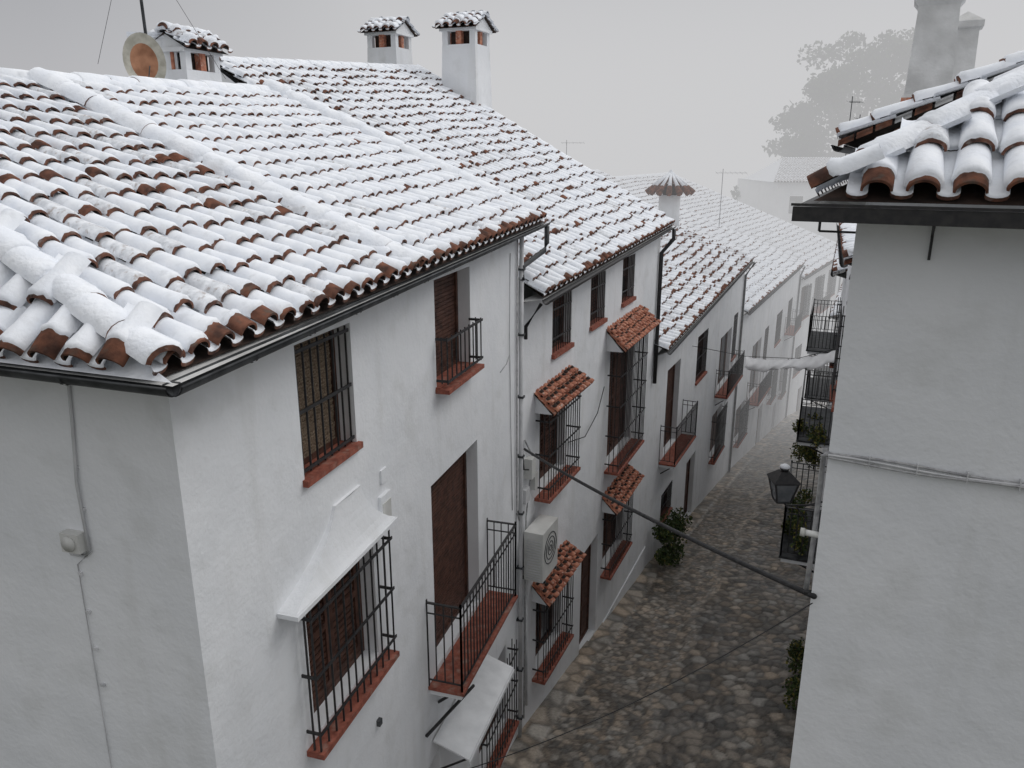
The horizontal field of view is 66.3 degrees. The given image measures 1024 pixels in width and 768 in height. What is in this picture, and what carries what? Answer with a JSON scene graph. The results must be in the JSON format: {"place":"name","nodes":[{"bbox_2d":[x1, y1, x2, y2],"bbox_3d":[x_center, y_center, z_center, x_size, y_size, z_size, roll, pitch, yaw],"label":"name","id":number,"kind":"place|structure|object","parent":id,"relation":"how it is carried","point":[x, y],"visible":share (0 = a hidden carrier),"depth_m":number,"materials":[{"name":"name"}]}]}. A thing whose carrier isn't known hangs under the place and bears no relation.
{"place":"outdoors","nodes":[
{"label":"outdoors","id":0,"kind":"place"},
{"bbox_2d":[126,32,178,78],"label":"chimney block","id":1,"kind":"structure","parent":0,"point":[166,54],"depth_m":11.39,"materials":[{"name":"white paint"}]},
{"bbox_2d":[0,0,1023,170],"label":"sky","id":2,"kind":"structure","parent":0,"point":[675,85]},
{"bbox_2d":[501,401,826,767],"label":"cobbled street","id":3,"kind":"structure","parent":0,"point":[660,626],"depth_m":17.41,"materials":[{"name":"grey stone"}]},
{"bbox_2d":[651,507,692,566],"bbox_3d":[4.868,4.717,23.844,0.957,1.758,2.834,7,18,21],"label":"garden shrub","id":4,"kind":"object","parent":3,"relation":"on","point":[663,537],"visible":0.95,"depth_m":23.56,"materials":[{"name":"green plant"}]},
{"bbox_2d":[781,637,804,710],"bbox_3d":[5.756,5.818,15.745,0.580,1.000,2.475,7,18,21],"label":"garden shrub","id":5,"kind":"object","parent":3,"relation":"on","point":[795,651],"visible":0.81,"depth_m":15.82,"materials":[{"name":"green plant"}]},
{"bbox_2d":[600,170,783,511],"bbox_3d":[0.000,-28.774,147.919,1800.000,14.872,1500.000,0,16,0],"label":"ground","id":6,"kind":"structure","parent":0,"point":[711,180],"depth_m":664.52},
{"bbox_2d":[0,223,543,767],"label":"walls","id":7,"kind":"structure","parent":6,"relation":"on","point":[206,513],"depth_m":5.82,"materials":[{"name":"paint"}]},
{"bbox_2d":[122,32,166,77],"bbox_3d":[-4.967,-4.100,10.679,0.385,1.286,0.399,3,17,10],"label":"satellite dish","id":8,"kind":"object","parent":7,"relation":"attached to","point":[143,54],"visible":0.88,"depth_m":10.62,"materials":[{"name":"paint"}]},
{"bbox_2d":[98,0,225,78],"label":"antenna mast","id":9,"kind":"object","parent":7,"relation":"on","point":[143,17],"visible":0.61,"depth_m":10.64,"materials":[{"name":"metal"}]},
{"bbox_2d":[148,20,232,81],"bbox_3d":[-4.852,-4.538,11.798,0.960,1.601,1.013,6,18,20],"label":"chimney","id":10,"kind":"object","parent":7,"relation":"on","point":[186,44],"visible":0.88,"depth_m":11.42,"materials":[{"name":"paint"}]},
{"bbox_2d":[0,67,546,382],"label":"roof tiles","id":11,"kind":"object","parent":7,"relation":"on","point":[155,229],"visible":1,"depth_m":6.79,"materials":[{"name":"ceramic"}]},
{"bbox_2d":[0,222,550,396],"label":"gutters","id":12,"kind":"object","parent":7,"relation":"attached to","point":[179,388],"visible":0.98,"depth_m":4.95,"materials":[{"name":"metal"}]},
{"bbox_2d":[59,253,512,767],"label":"wall boxes","id":13,"kind":"object","parent":7,"relation":"attached to","point":[75,542],"depth_m":5.30,"materials":[{"name":"paint"}]},
{"bbox_2d":[277,485,397,621],"bbox_3d":[-1.491,1.342,6.911,0.190,0.540,1.840,5,17,16],"label":"window hood","id":14,"kind":"object","parent":7,"relation":"attached to","point":[359,525],"depth_m":6.87,"materials":[{"name":"white paint"}]},
{"bbox_2d":[294,271,496,752],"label":"windows","id":15,"kind":"structure","parent":7,"relation":"attached to","point":[449,526],"depth_m":9.14,"materials":[{"name":"brown wood"}]},
{"bbox_2d":[294,317,518,767],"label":"window grilles","id":16,"kind":"object","parent":7,"relation":"attached to","point":[322,746],"depth_m":7.20,"materials":[{"name":"black metal"}]},
{"bbox_2d":[425,654,514,767],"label":"awning","id":17,"kind":"object","parent":7,"relation":"attached to","point":[465,725],"visible":0.95,"depth_m":10.41,"materials":[{"name":"white metal"}]},
{"bbox_2d":[426,518,517,703],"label":"balcony","id":18,"kind":"structure","parent":7,"relation":"attached to","point":[453,678],"depth_m":10.06,"materials":[{"name":"metal"}]},
{"bbox_2d":[516,237,525,737],"bbox_3d":[0.126,2.095,12.820,0.110,8.900,0.181,5,17,16],"label":"downpipe","id":19,"kind":"object","parent":7,"relation":"attached to","point":[520,456],"visible":0.86,"depth_m":12.53,"materials":[{"name":"metal"}]},
{"bbox_2d":[523,448,816,598],"bbox_3d":[1.165,1.268,9.011,0.040,1.584,7.114,-5,17,-15],"label":"overhead cable","id":20,"kind":"object","parent":7,"relation":"attached to","point":[742,563],"visible":1,"depth_m":7.20,"materials":[{"name":"black rubber"}]},
{"bbox_2d":[209,68,672,727],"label":"walls","id":21,"kind":"structure","parent":6,"relation":"on","point":[573,506],"depth_m":16.33,"materials":[{"name":"paint"}]},
{"bbox_2d":[357,16,419,64],"bbox_3d":[-3.450,-9.156,22.214,1.254,2.340,1.379,7,18,22],"label":"chimney","id":22,"kind":"object","parent":21,"relation":"on","point":[388,40],"visible":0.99,"depth_m":21.77,"materials":[{"name":"paint"}]},
{"bbox_2d":[219,56,674,297],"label":"roof tiles","id":23,"kind":"object","parent":21,"relation":"on","point":[596,220],"visible":0.82,"depth_m":16.86,"materials":[{"name":"ceramic"}]},
{"bbox_2d":[432,10,498,108],"bbox_3d":[-1.230,-8.614,21.175,1.320,2.691,1.447,7,18,22],"label":"chimney","id":24,"kind":"object","parent":23,"relation":"on","point":[466,70],"visible":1,"depth_m":20.77,"materials":[{"name":"paint"}]},
{"bbox_2d":[523,514,557,583],"bbox_3d":[0.483,2.851,13.524,0.420,0.950,0.740,7,18,22],"label":"ac unit","id":25,"kind":"object","parent":21,"relation":"attached to","point":[540,545],"visible":1,"depth_m":13.27,"materials":[{"name":"plastic"}]},
{"bbox_2d":[523,387,604,718],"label":"wall boxes","id":26,"kind":"object","parent":21,"relation":"attached to","point":[529,468],"depth_m":13.31,"materials":[{"name":"plastic"}]},
{"bbox_2d":[535,257,636,655],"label":"windows","id":27,"kind":"structure","parent":21,"relation":"attached to","point":[584,594],"depth_m":17.85,"materials":[{"name":"brown wood"}]},
{"bbox_2d":[532,254,647,684],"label":"window grilles","id":28,"kind":"object","parent":21,"relation":"attached to","point":[553,488],"depth_m":15.93,"materials":[{"name":"black metal"}]},
{"bbox_2d":[532,305,661,607],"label":"tile canopies","id":29,"kind":"object","parent":21,"relation":"attached to","point":[555,395],"visible":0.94,"depth_m":15.09,"materials":[{"name":"red ceramic"}]},
{"bbox_2d":[524,226,675,383],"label":"gutters","id":30,"kind":"object","parent":21,"relation":"attached to","point":[562,292],"visible":0.93,"depth_m":17.39,"materials":[{"name":"black metal"}]},
{"bbox_2d":[644,261,752,566],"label":"walls","id":31,"kind":"structure","parent":6,"relation":"on","point":[717,324],"depth_m":27.22,"materials":[{"name":"paint"}]},
{"bbox_2d":[660,332,735,522],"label":"windows","id":32,"kind":"structure","parent":31,"relation":"attached to","point":[670,391],"depth_m":27.63,"materials":[{"name":"brown wood"}]},
{"bbox_2d":[660,312,737,520],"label":"window grilles","id":33,"kind":"object","parent":31,"relation":"attached to","point":[666,502],"depth_m":30.86,"materials":[{"name":"black metal"}]},
{"bbox_2d":[658,350,744,473],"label":"balconies","id":34,"kind":"structure","parent":31,"relation":"attached to","point":[676,452],"depth_m":24.65,"materials":[{"name":"metal"}]},
{"bbox_2d":[654,224,754,350],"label":"roof tiles","id":35,"kind":"object","parent":31,"relation":"on","point":[700,274],"visible":0.33,"depth_m":27.69,"materials":[{"name":"ceramic"}]},
{"bbox_2d":[667,261,755,471],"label":"gutters","id":36,"kind":"object","parent":31,"relation":"attached to","point":[680,341],"visible":0.93,"depth_m":33.48,"materials":[{"name":"metal"}]},
{"bbox_2d":[694,346,835,371],"bbox_3d":[8.156,-0.959,24.110,5.411,1.374,0.628,10,19,31],"label":"cloth canopy","id":37,"kind":"object","parent":31,"relation":"attached to","point":[819,361],"visible":0.82,"depth_m":23.97,"materials":[{"name":"white fabric"}]},
{"bbox_2d":[730,185,740,199],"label":"pine tree","id":38,"kind":"object","parent":6,"relation":"on","point":[734,193],"visible":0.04,"depth_m":83.57,"materials":[{"name":"grey plant"}]},
{"bbox_2d":[731,268,799,467],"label":"walls","id":39,"kind":"structure","parent":6,"relation":"on","point":[757,322],"depth_m":42.11,"materials":[{"name":"paint"}]},
{"bbox_2d":[593,169,804,312],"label":"roof tiles","id":40,"kind":"object","parent":39,"relation":"on","point":[771,271],"visible":0.24,"depth_m":47.15,"materials":[{"name":"ceramic"}]},
{"bbox_2d":[645,170,694,225],"bbox_3d":[7.450,-8.779,37.032,2.389,2.600,2.344,0,16,0],"label":"roof vent","id":41,"kind":"object","parent":40,"relation":"on","point":[670,193],"visible":0.98,"depth_m":36.56,"materials":[{"name":"paint"}]},
{"bbox_2d":[715,169,745,224],"bbox_3d":[10.820,-9.251,38.978,1.561,2.800,0.602,0,16,0],"label":"tv antenna","id":42,"kind":"object","parent":40,"relation":"on","point":[721,195],"visible":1,"depth_m":38.91,"materials":[{"name":"grey metal"}]},
{"bbox_2d":[734,325,790,443],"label":"windows","id":43,"kind":"structure","parent":39,"relation":"attached to","point":[752,375],"depth_m":39.88,"materials":[{"name":"grey wood"}]},
{"bbox_2d":[733,297,792,447],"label":"window grilles","id":44,"kind":"object","parent":39,"relation":"attached to","point":[741,437],"depth_m":44.17,"materials":[{"name":"black metal"}]},
{"bbox_2d":[746,309,802,409],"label":"balconies","id":45,"kind":"structure","parent":39,"relation":"attached to","point":[760,393],"depth_m":39.85,"materials":[{"name":"metal"}]},
{"bbox_2d":[748,265,804,417],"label":"gutters","id":46,"kind":"object","parent":39,"relation":"attached to","point":[761,303],"visible":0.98,"depth_m":50.05,"materials":[{"name":"metal"}]},
{"bbox_2d":[736,178,846,332],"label":"walls","id":47,"kind":"structure","parent":6,"relation":"on","point":[772,198],"depth_m":74.33,"materials":[{"name":"paint"}]},
{"bbox_2d":[739,157,847,182],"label":"roof tiles","id":48,"kind":"object","parent":47,"relation":"on","point":[792,170],"visible":0.34,"depth_m":76.11,"materials":[{"name":"ceramic"}]},
{"bbox_2d":[788,196,802,212],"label":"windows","id":49,"kind":"structure","parent":47,"relation":"attached to","point":[796,199],"depth_m":74.00,"materials":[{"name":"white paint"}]},
{"bbox_2d":[787,261,839,415],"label":"walls","id":50,"kind":"structure","parent":6,"relation":"on","point":[797,381],"depth_m":54.67,"materials":[{"name":"paint"}]},
{"bbox_2d":[614,172,836,277],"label":"roof tiles","id":51,"kind":"object","parent":50,"relation":"on","point":[814,252],"visible":0.53,"depth_m":58.62,"materials":[{"name":"ceramic"}]},
{"bbox_2d":[792,269,830,410],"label":"windows","id":52,"kind":"structure","parent":50,"relation":"attached to","point":[801,308],"depth_m":55.83,"materials":[{"name":"grey wood"}]},
{"bbox_2d":[793,270,836,375],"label":"window grilles","id":53,"kind":"object","parent":52,"relation":"attached to","point":[833,282],"depth_m":54.56,"materials":[{"name":"black metal"}]},
{"bbox_2d":[811,292,830,316],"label":"balconies","id":54,"kind":"structure","parent":50,"relation":"attached to","point":[828,296],"depth_m":55.13,"materials":[{"name":"metal"}]},
{"bbox_2d":[804,262,840,331],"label":"gutters","id":55,"kind":"object","parent":50,"relation":"attached to","point":[820,270],"visible":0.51,"depth_m":55.07,"materials":[{"name":"metal"}]},
{"bbox_2d":[812,258,852,583],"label":"walls","id":56,"kind":"structure","parent":6,"relation":"on","point":[847,283],"depth_m":20.51,"materials":[{"name":"paint"}]},
{"bbox_2d":[779,368,836,572],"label":"balconies","id":57,"kind":"structure","parent":56,"relation":"attached to","point":[788,553],"depth_m":18.02,"materials":[{"name":"metal"}]},
{"bbox_2d":[781,487,812,555],"bbox_3d":[5.661,2.724,15.581,0.593,0.660,2.319,6,18,20],"label":"balcony plant","id":58,"kind":"object","parent":57,"relation":"on","point":[799,500],"visible":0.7,"depth_m":15.36,"materials":[{"name":"green plant"}]},
{"bbox_2d":[789,412,827,469],"bbox_3d":[7.444,1.376,19.724,0.864,1.705,3.338,6,18,20],"label":"climbing plant","id":59,"kind":"object","parent":57,"relation":"attached to","point":[807,454],"visible":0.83,"depth_m":18.98,"materials":[{"name":"green plant"}]},
{"bbox_2d":[830,306,845,401],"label":"windows","id":60,"kind":"structure","parent":56,"relation":"attached to","point":[834,376],"depth_m":18.52,"materials":[{"name":"brown wood"}]},
{"bbox_2d":[836,223,856,267],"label":"roof tiles","id":61,"kind":"object","parent":56,"relation":"on","point":[846,241],"visible":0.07,"depth_m":13.85,"materials":[{"name":"ceramic"}]},
{"bbox_2d":[822,269,847,452],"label":"walls","id":62,"kind":"structure","parent":6,"relation":"on","point":[843,274],"depth_m":24.05,"materials":[{"name":"paint"}]},
{"bbox_2d":[804,299,841,407],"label":"balconies","id":63,"kind":"structure","parent":62,"relation":"attached to","point":[818,342],"depth_m":26.85,"materials":[{"name":"metal"}]},
{"bbox_2d":[829,297,841,367],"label":"windows","id":64,"kind":"structure","parent":62,"relation":"attached to","point":[831,365],"depth_m":24.95,"materials":[{"name":"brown wood"}]},
{"bbox_2d":[830,241,847,276],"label":"roof tiles","id":65,"kind":"object","parent":62,"relation":"on","point":[836,267],"visible":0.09,"depth_m":22.32,"materials":[{"name":"ceramic"}]},
{"bbox_2d":[762,27,914,157],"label":"pine tree","id":66,"kind":"object","parent":6,"relation":"on","point":[830,91],"visible":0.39,"depth_m":82.02,"materials":[{"name":"grey plant"}]},
{"bbox_2d":[790,201,1023,767],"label":"walls","id":67,"kind":"structure","parent":6,"relation":"on","point":[913,657],"depth_m":5.08,"materials":[{"name":"paint"}]},
{"bbox_2d":[471,603,812,767],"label":"overhead wire","id":68,"kind":"object","parent":67,"relation":"attached to","point":[647,695],"visible":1,"depth_m":5.85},
{"bbox_2d":[767,463,822,523],"bbox_3d":[4.913,1.920,13.169,1.262,1.262,0.474,-1,17,-4],"label":"street lamp","id":69,"kind":"object","parent":67,"relation":"attached to","point":[784,483],"visible":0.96,"depth_m":12.95,"materials":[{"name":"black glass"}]},
{"bbox_2d":[791,186,1023,259],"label":"gutters","id":70,"kind":"object","parent":67,"relation":"attached to","point":[811,210],"visible":0.85,"depth_m":4.40,"materials":[{"name":"black metal"}]},
{"bbox_2d":[800,451,1023,593],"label":"wall cables","id":71,"kind":"object","parent":67,"relation":"attached to","point":[813,533],"depth_m":5.12,"materials":[{"name":"paint"}]},
{"bbox_2d":[807,65,1023,205],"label":"roof tiles","id":72,"kind":"object","parent":67,"relation":"on","point":[967,148],"visible":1,"depth_m":4.57,"materials":[{"name":"ceramic"}]},
{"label":"walls","id":73,"kind":"object","parent":6,"relation":"on","visible":0},
{"bbox_2d":[814,363,831,378],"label":"balconies","id":74,"kind":"structure","parent":73,"relation":"attached to","point":[825,368],"depth_m":39.09,"materials":[{"name":"metal"}]},
{"bbox_2d":[828,284,841,318],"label":"roof tiles","id":75,"kind":"object","parent":73,"relation":"on","point":[836,303],"visible":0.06,"depth_m":36.53,"materials":[{"name":"ceramic"}]},
{"bbox_2d":[838,74,1023,208],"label":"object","id":76,"kind":"structure","parent":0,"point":[887,123],"depth_m":7.48,"materials":[{"name":"tile"}]},
{"bbox_2d":[831,274,850,411],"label":"windows","id":77,"kind":"structure","parent":76,"relation":"attached to","point":[832,408],"depth_m":9.61,"materials":[{"name":"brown wood"}]},
{"bbox_2d":[831,50,1023,153],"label":"roof tiles","id":78,"kind":"object","parent":76,"relation":"on","point":[963,80],"visible":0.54,"depth_m":7.44,"materials":[{"name":"snow"},{"name":"dark tile"},{"name":"terracotta"}]},
{"bbox_2d":[845,96,860,155],"bbox_3d":[8.387,-6.101,19.365,0.328,1.900,0.361,0,16,0],"label":"tv antenna","id":79,"kind":"object","parent":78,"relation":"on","point":[851,109],"visible":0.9,"depth_m":19.17,"materials":[{"name":"metal"}]},
{"bbox_2d":[894,0,965,130],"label":"chimney","id":80,"kind":"object","parent":78,"relation":"on","point":[932,58],"visible":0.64,"depth_m":9.10,"materials":[{"name":"grey paint"}]},
{"bbox_2d":[952,11,984,81],"bbox_3d":[6.600,-4.648,11.556,0.440,1.550,0.440,8,18,25],"label":"chimney","id":81,"kind":"object","parent":78,"relation":"on","point":[970,25],"visible":0.52,"depth_m":11.29,"materials":[{"name":"paint"}]}
]}

